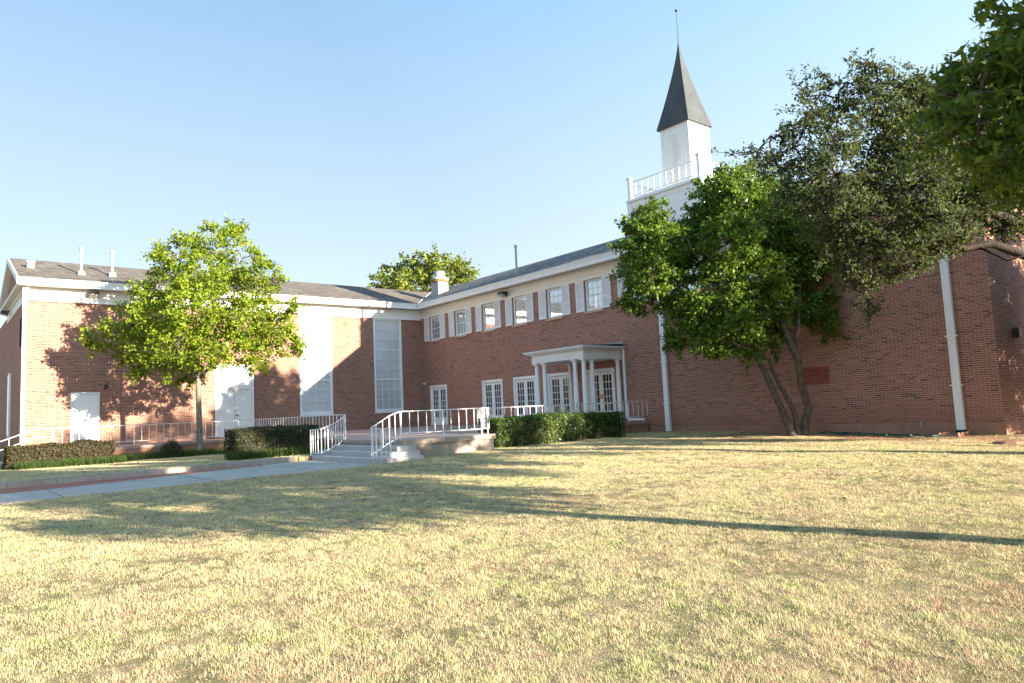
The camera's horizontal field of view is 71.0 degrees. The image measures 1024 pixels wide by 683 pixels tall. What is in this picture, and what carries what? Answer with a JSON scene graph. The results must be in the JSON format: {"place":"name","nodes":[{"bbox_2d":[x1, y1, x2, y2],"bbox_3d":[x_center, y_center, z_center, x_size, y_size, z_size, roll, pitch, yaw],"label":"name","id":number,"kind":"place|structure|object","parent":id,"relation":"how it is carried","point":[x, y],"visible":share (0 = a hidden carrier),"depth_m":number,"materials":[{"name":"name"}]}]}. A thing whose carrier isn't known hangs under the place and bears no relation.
{"place":"outdoors","nodes":[
{"label":"outdoors","id":0,"kind":"place"},
{"bbox_2d":[0,460,378,503],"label":"path","id":1,"kind":"structure","parent":0,"point":[244,472],"depth_m":15.60,"materials":[{"name":"concrete"}]},
{"bbox_2d":[0,465,281,504],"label":"path edging","id":2,"kind":"object","parent":1,"relation":"on","point":[22,489],"visible":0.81,"depth_m":15.90,"materials":[{"name":"grey concrete"}]},
{"bbox_2d":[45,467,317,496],"bbox_3d":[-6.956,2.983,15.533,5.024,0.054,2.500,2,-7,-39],"label":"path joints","id":3,"kind":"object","parent":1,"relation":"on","point":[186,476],"visible":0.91,"depth_m":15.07,"materials":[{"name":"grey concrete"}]},
{"bbox_2d":[0,430,1023,682],"bbox_3d":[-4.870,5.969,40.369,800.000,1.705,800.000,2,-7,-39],"label":"ground","id":4,"kind":"structure","parent":0,"point":[608,649],"depth_m":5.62,"materials":[{"name":"beige plant"}]},
{"bbox_2d":[0,428,51,450],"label":"railing","id":5,"kind":"object","parent":4,"relation":"on","point":[30,439],"visible":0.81,"depth_m":25.14,"materials":[{"name":"white metal"}]},
{"bbox_2d":[1,437,119,469],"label":"hedge","id":6,"kind":"object","parent":4,"relation":"on","point":[50,451],"visible":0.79,"depth_m":23.28,"materials":[{"name":"green plant"}]},
{"bbox_2d":[0,455,302,488],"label":"kerb","id":7,"kind":"structure","parent":4,"relation":"on","point":[41,482],"depth_m":17.35,"materials":[{"name":"concrete"}]},
{"bbox_2d":[7,443,326,469],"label":"border plants","id":8,"kind":"object","parent":4,"relation":"on","point":[255,453],"visible":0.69,"depth_m":22.64,"materials":[{"name":"green plant"}]},
{"bbox_2d":[158,440,183,457],"bbox_3d":[-12.769,4.032,26.966,0.939,0.676,0.961,2,-7,-39],"label":"round shrub","id":9,"kind":"object","parent":4,"relation":"on","point":[172,448],"visible":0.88,"depth_m":26.79,"materials":[{"name":"green plant"}]},
{"bbox_2d":[74,213,311,452],"bbox_3d":[-12.232,-0.305,28.218,8.234,9.559,5.901,-6,-6,32],"label":"shade tree","id":10,"kind":"object","parent":4,"relation":"on","point":[155,331],"visible":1,"depth_m":27.34,"materials":[{"name":"green plant"}]},
{"bbox_2d":[217,420,319,459],"bbox_3d":[-7.310,2.947,21.805,2.860,1.334,1.684,2,-7,-39],"label":"hedge","id":11,"kind":"object","parent":4,"relation":"on","point":[254,438],"visible":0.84,"depth_m":21.28,"materials":[{"name":"green plant"}]},
{"bbox_2d":[306,444,423,463],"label":"entrance steps","id":12,"kind":"structure","parent":4,"relation":"on","point":[352,453],"depth_m":18.23,"materials":[{"name":"concrete"}]},
{"bbox_2d":[310,414,345,454],"bbox_3d":[-5.079,2.643,20.428,1.147,1.124,0.803,2,-7,-39],"label":"railing","id":13,"kind":"object","parent":12,"relation":"on","point":[344,416],"visible":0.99,"depth_m":20.27,"materials":[{"name":"white metal"}]},
{"bbox_2d":[370,411,401,458],"bbox_3d":[-3.146,2.279,17.549,0.650,1.124,1.466,-3,-5,1],"label":"railing","id":14,"kind":"object","parent":12,"relation":"on","point":[381,437],"visible":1,"depth_m":17.57,"materials":[{"name":"white metal"}]},
{"bbox_2d":[111,421,648,455],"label":"terrace","id":15,"kind":"structure","parent":4,"relation":"on","point":[438,443],"depth_m":22.56,"materials":[{"name":"concrete"}]},
{"bbox_2d":[53,420,237,443],"bbox_3d":[-13.771,3.530,27.529,6.478,0.748,0.030,2,-7,-39],"label":"railing","id":16,"kind":"object","parent":15,"relation":"on","point":[141,430],"visible":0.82,"depth_m":27.30,"materials":[{"name":"white metal"}]},
{"bbox_2d":[238,414,344,439],"bbox_3d":[-8.105,3.064,25.342,0.047,0.748,10.612,2,-7,-37],"label":"railing","id":17,"kind":"object","parent":15,"relation":"on","point":[297,422],"visible":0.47,"depth_m":23.74,"materials":[{"name":"white metal"}]},
{"bbox_2d":[400,407,489,436],"bbox_3d":[-1.744,2.188,19.244,2.852,0.753,0.030,2,-7,-39],"label":"railing","id":18,"kind":"object","parent":15,"relation":"on","point":[481,428],"visible":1,"depth_m":19.17,"materials":[{"name":"white metal"}]},
{"bbox_2d":[477,401,647,433],"bbox_3d":[1.567,2.533,24.530,1.812,0.778,9.604,-7,-7,38],"label":"railing","id":19,"kind":"object","parent":15,"relation":"on","point":[484,415],"visible":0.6,"depth_m":24.45,"materials":[{"name":"white metal"}]},
{"bbox_2d":[365,243,480,291],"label":"background tree","id":20,"kind":"object","parent":4,"relation":"on","point":[458,270],"visible":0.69,"depth_m":59.37,"materials":[{"name":"green plant"}]},
{"bbox_2d":[0,9,1023,456],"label":"church building","id":21,"kind":"structure","parent":4,"relation":"on","point":[938,349],"depth_m":30.19,"materials":[{"name":"brick"}]},
{"bbox_2d":[6,373,10,436],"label":"window","id":22,"kind":"structure","parent":21,"relation":"in","point":[9,375],"depth_m":33.22,"materials":[{"name":"white paint"}]},
{"bbox_2d":[70,392,99,444],"bbox_3d":[-17.885,3.233,30.070,1.060,2.195,0.141,2,-7,-39],"label":"door","id":23,"kind":"structure","parent":21,"relation":"in","point":[85,406],"depth_m":30.08,"materials":[{"name":"white paint"}]},
{"bbox_2d":[215,364,253,437],"bbox_3d":[-13.146,2.780,34.020,1.810,3.425,0.146,2,-7,-39],"label":"door","id":24,"kind":"structure","parent":21,"relation":"in","point":[234,394],"depth_m":34.00,"materials":[{"name":"white paint"}]},
{"bbox_2d":[299,315,333,415],"bbox_3d":[-10.047,1.207,36.785,1.825,5.167,0.151,2,-7,-39],"label":"window","id":25,"kind":"structure","parent":21,"relation":"in","point":[316,376],"depth_m":36.84,"materials":[{"name":"white glass"}]},
{"bbox_2d":[373,318,403,412],"bbox_3d":[-6.805,1.314,39.433,1.800,5.167,0.151,2,-7,-39],"label":"window","id":26,"kind":"structure","parent":21,"relation":"in","point":[388,375],"depth_m":39.48,"materials":[{"name":"grey glass"}]},
{"bbox_2d":[429,315,440,342],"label":"window","id":27,"kind":"structure","parent":21,"relation":"in","point":[435,330],"depth_m":40.06,"materials":[{"name":"glass"}]},
{"bbox_2d":[429,384,447,425],"bbox_3d":[-4.005,3.495,39.388,0.211,2.205,1.732,2,-7,-39],"label":"door","id":28,"kind":"structure","parent":21,"relation":"in","point":[438,396],"depth_m":39.47,"materials":[{"name":"white paint"}]},
{"bbox_2d":[454,309,466,337],"bbox_3d":[-2.716,-0.943,38.051,0.196,1.450,1.120,2,-7,-39],"label":"window","id":29,"kind":"structure","parent":21,"relation":"in","point":[460,315],"depth_m":38.16,"materials":[{"name":"glass"}]},
{"bbox_2d":[481,302,495,332],"bbox_3d":[-1.167,-1.194,36.164,0.196,1.450,1.120,2,-7,-39],"label":"window","id":30,"kind":"structure","parent":21,"relation":"in","point":[488,309],"depth_m":36.26,"materials":[{"name":"glass"}]},
{"bbox_2d":[482,379,503,417],"bbox_3d":[-0.919,3.001,35.702,0.121,2.205,1.647,2,-7,-39],"label":"door","id":31,"kind":"structure","parent":21,"relation":"in","point":[492,393],"depth_m":35.69,"materials":[{"name":"white paint"}]},
{"bbox_2d":[512,295,527,327],"bbox_3d":[0.382,-1.445,34.278,0.196,1.450,1.120,2,-7,-39],"label":"window","id":32,"kind":"structure","parent":21,"relation":"in","point":[519,303],"depth_m":34.38,"materials":[{"name":"glass"}]},
{"bbox_2d":[513,375,535,416],"bbox_3d":[0.661,2.745,33.778,0.121,2.205,1.642,2,-7,-39],"label":"door","id":33,"kind":"structure","parent":21,"relation":"in","point":[524,390],"depth_m":33.85,"materials":[{"name":"white paint"}]},
{"bbox_2d":[546,287,563,320],"bbox_3d":[1.932,-1.697,32.392,0.196,1.450,1.120,2,-7,-39],"label":"window","id":34,"kind":"structure","parent":21,"relation":"in","point":[553,295],"depth_m":32.49,"materials":[{"name":"glass"}]},
{"bbox_2d":[547,372,573,413],"bbox_3d":[2.213,2.493,31.888,0.121,2.205,1.645,2,-7,-39],"label":"door","id":35,"kind":"structure","parent":21,"relation":"in","point":[558,386],"depth_m":32.06,"materials":[{"name":"white paint"}]},
{"bbox_2d":[584,277,603,313],"bbox_3d":[3.481,-1.948,30.505,0.196,1.450,1.120,2,-7,-39],"label":"window","id":36,"kind":"structure","parent":21,"relation":"in","point":[593,289],"depth_m":30.59,"materials":[{"name":"glass"}]},
{"bbox_2d":[586,367,616,412],"bbox_3d":[3.740,2.244,30.011,0.145,2.205,1.640,2,-7,-39],"label":"door","id":37,"kind":"structure","parent":21,"relation":"in","point":[604,381],"depth_m":29.93,"materials":[{"name":"white paint"}]},
{"bbox_2d":[679,264,701,293],"bbox_3d":[6.580,-2.451,26.733,0.196,1.450,1.120,2,-7,-39],"label":"window","id":38,"kind":"structure","parent":21,"relation":"in","point":[692,287],"depth_m":26.69,"materials":[{"name":"white glass"}]},
{"bbox_2d":[477,406,626,447],"bbox_3d":[1.454,2.704,23.190,5.877,1.314,1.516,2,-7,-39],"label":"hedge","id":39,"kind":"object","parent":4,"relation":"on","point":[537,428],"visible":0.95,"depth_m":22.56,"materials":[{"name":"green plant"}]},
{"bbox_2d":[605,156,853,435],"bbox_3d":[6.634,-1.391,21.957,7.461,8.991,4.148,-2,-6,-6],"label":"multi trunk tree","id":40,"kind":"object","parent":4,"relation":"on","point":[723,195],"visible":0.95,"depth_m":21.49,"materials":[{"name":"green plant"}]},
{"bbox_2d":[710,25,1023,331],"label":"live oak","id":41,"kind":"object","parent":4,"relation":"on","point":[934,184],"visible":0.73,"depth_m":12.90,"materials":[{"name":"green plant"}]},
{"bbox_2d":[819,431,938,436],"bbox_3d":[10.202,2.601,20.176,0.623,0.127,3.603,1,-6,-30],"label":"garden hose","id":42,"kind":"object","parent":4,"relation":"on","point":[885,434],"visible":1,"depth_m":20.10,"materials":[{"name":"rubber"}]},
{"bbox_2d":[938,431,971,436],"bbox_3d":[11.819,2.477,19.158,0.930,0.130,0.500,2,-7,-39],"label":"splash block","id":43,"kind":"object","parent":4,"relation":"on","point":[948,433],"depth_m":19.00,"materials":[{"name":"concrete"}]},
{"bbox_2d":[898,0,1023,216],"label":"broadleaf tree","id":44,"kind":"object","parent":4,"relation":"on","point":[964,100],"visible":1,"depth_m":6.13,"materials":[{"name":"green plant"}]},
{"bbox_2d":[993,440,1023,444],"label":"flat stone","id":45,"kind":"object","parent":4,"relation":"on","point":[1013,442],"visible":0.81,"depth_m":15.76,"materials":[{"name":"stone"}]},
{"bbox_2d":[0,0,1023,327],"label":"sky","id":46,"kind":"structure","parent":0,"point":[348,137],"materials":[{"name":"blue"}]},
{"bbox_2d":[7,433,1022,543],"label":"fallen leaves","id":47,"kind":"object","parent":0,"point":[710,461],"visible":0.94,"depth_m":13.27,"materials":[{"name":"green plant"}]}
]}

